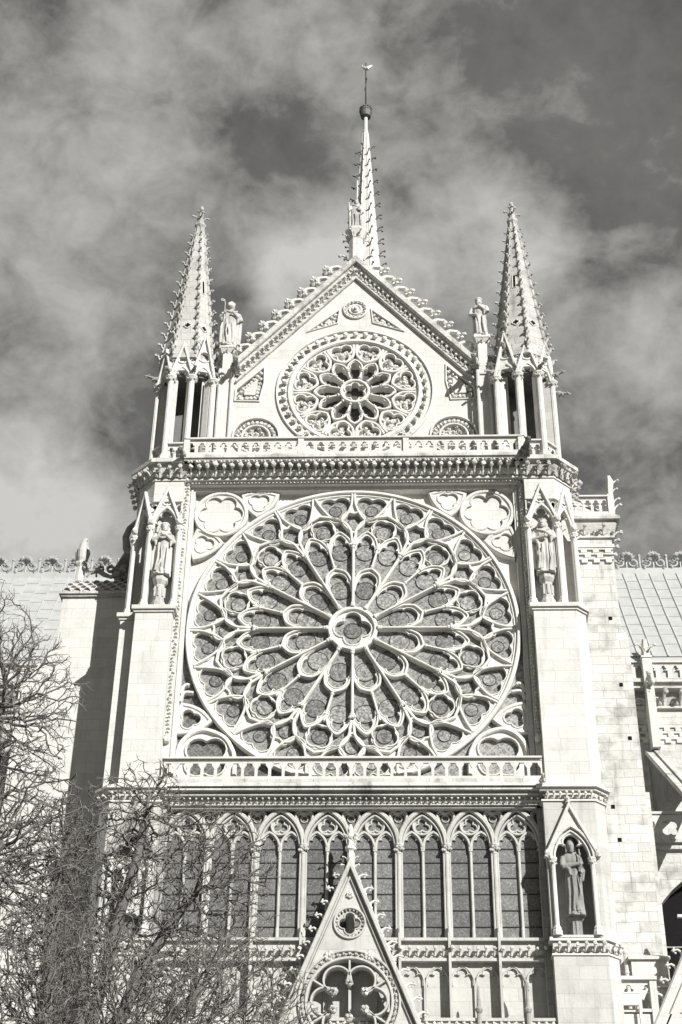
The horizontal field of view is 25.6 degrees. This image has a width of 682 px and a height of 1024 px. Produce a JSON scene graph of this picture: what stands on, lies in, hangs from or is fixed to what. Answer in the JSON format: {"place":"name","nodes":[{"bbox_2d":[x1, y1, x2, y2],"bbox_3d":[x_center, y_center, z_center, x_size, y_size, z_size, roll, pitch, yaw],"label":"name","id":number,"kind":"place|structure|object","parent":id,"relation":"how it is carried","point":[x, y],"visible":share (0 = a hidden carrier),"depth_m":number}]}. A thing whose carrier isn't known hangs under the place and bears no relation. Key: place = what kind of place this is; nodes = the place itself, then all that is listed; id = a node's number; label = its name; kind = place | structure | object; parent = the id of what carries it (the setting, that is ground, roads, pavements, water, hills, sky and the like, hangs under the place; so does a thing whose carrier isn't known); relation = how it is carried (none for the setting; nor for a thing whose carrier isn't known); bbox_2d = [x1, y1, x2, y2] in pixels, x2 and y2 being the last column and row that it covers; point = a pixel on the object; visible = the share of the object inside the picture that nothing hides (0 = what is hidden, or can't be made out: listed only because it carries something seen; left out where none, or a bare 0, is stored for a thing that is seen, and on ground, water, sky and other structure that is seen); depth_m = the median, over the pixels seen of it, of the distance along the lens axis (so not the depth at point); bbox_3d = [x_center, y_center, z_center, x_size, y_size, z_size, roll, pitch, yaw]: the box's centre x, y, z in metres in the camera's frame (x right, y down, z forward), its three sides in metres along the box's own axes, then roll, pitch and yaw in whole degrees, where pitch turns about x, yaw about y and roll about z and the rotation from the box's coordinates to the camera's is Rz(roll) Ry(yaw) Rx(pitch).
{"place":"outdoors","nodes":[
{"label":"outdoors","id":0,"kind":"place"},
{"bbox_2d":[0,0,681,571],"label":"sky","id":1,"kind":"structure","parent":0,"point":[120,120]},
{"label":"ground","id":2,"kind":"structure","parent":0,"visible":0},
{"bbox_2d":[0,579,93,950],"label":"bare tree","id":3,"kind":"object","parent":2,"relation":"on","point":[6,695],"visible":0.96,"depth_m":33.12},
{"bbox_2d":[0,756,280,1023],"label":"bare tree","id":4,"kind":"object","parent":2,"relation":"on","point":[138,854],"visible":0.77,"depth_m":32.58},
{"bbox_2d":[0,891,319,1023],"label":"bare shrub","id":5,"kind":"object","parent":2,"relation":"on","point":[40,1012],"visible":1,"depth_m":27.37},
{"bbox_2d":[0,63,681,1023],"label":"cathedral","id":6,"kind":"structure","parent":2,"relation":"on","point":[390,685],"depth_m":57.85},
{"bbox_2d":[75,538,89,562],"bbox_3d":[-11.035,1.727,64.046,0.646,1.344,0.461,0,-34,2],"label":"statue","id":7,"kind":"object","parent":6,"relation":"on","point":[82,552],"visible":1,"depth_m":63.90},
{"bbox_2d":[114,843,146,919],"bbox_3d":[-7.296,12.741,52.005,1.083,2.718,0.786,-3,-34,5],"label":"statue","id":8,"kind":"object","parent":6,"relation":"on","point":[130,909],"visible":0.3,"depth_m":51.76},
{"bbox_2d":[150,522,175,581],"bbox_3d":[-7.089,1.486,59.763,1.044,2.613,0.811,5,-34,-7],"label":"statue","id":9,"kind":"object","parent":6,"relation":"on","point":[163,540],"visible":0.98,"depth_m":59.57},
{"bbox_2d":[159,810,210,936],"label":"lancet window","id":10,"kind":"structure","parent":6,"relation":"in","point":[188,885],"depth_m":52.98},
{"bbox_2d":[218,298,242,351],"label":"statue","id":11,"kind":"object","parent":6,"relation":"on","point":[230,321],"visible":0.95,"depth_m":67.41},
{"bbox_2d":[208,810,257,936],"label":"lancet window","id":12,"kind":"structure","parent":6,"relation":"in","point":[242,817],"depth_m":52.98},
{"bbox_2d":[255,810,303,936],"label":"lancet window","id":13,"kind":"structure","parent":6,"relation":"in","point":[281,828],"depth_m":52.77},
{"bbox_2d":[302,810,350,936],"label":"lancet window","id":14,"kind":"structure","parent":6,"relation":"in","point":[323,834],"depth_m":52.99},
{"bbox_2d":[175,490,530,775],"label":"rose window","id":15,"kind":"structure","parent":6,"relation":"in","point":[350,622],"depth_m":58.09},
{"bbox_2d":[348,200,363,227],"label":"statue","id":16,"kind":"object","parent":6,"relation":"attached to","point":[355,214],"visible":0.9,"depth_m":71.83},
{"bbox_2d":[351,810,398,936],"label":"lancet window","id":17,"kind":"structure","parent":6,"relation":"in","point":[377,835],"depth_m":52.92},
{"bbox_2d":[398,810,446,937],"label":"lancet window","id":18,"kind":"structure","parent":6,"relation":"in","point":[422,835],"depth_m":52.57},
{"bbox_2d":[445,810,494,937],"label":"lancet window","id":19,"kind":"structure","parent":6,"relation":"in","point":[470,836],"depth_m":52.52},
{"bbox_2d":[468,297,488,340],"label":"statue","id":20,"kind":"object","parent":6,"relation":"on","point":[478,311],"visible":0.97,"depth_m":67.28},
{"bbox_2d":[493,810,542,937],"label":"lancet window","id":21,"kind":"structure","parent":6,"relation":"in","point":[516,833],"depth_m":52.45},
{"bbox_2d":[531,518,557,578],"bbox_3d":[8.037,1.372,59.318,1.076,2.625,0.817,-4,-34,7],"label":"statue","id":22,"kind":"object","parent":6,"relation":"on","point":[543,536],"visible":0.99,"depth_m":59.11},
{"bbox_2d":[560,837,585,919],"bbox_3d":[7.991,12.546,51.594,0.904,2.908,0.701,2,-34,-2],"label":"statue","id":23,"kind":"object","parent":6,"relation":"on","point":[572,865],"visible":1,"depth_m":51.38},
{"bbox_2d":[622,992,642,1023],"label":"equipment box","id":24,"kind":"object","parent":6,"relation":"attached to","point":[630,998],"visible":0.88,"depth_m":49.83}
]}

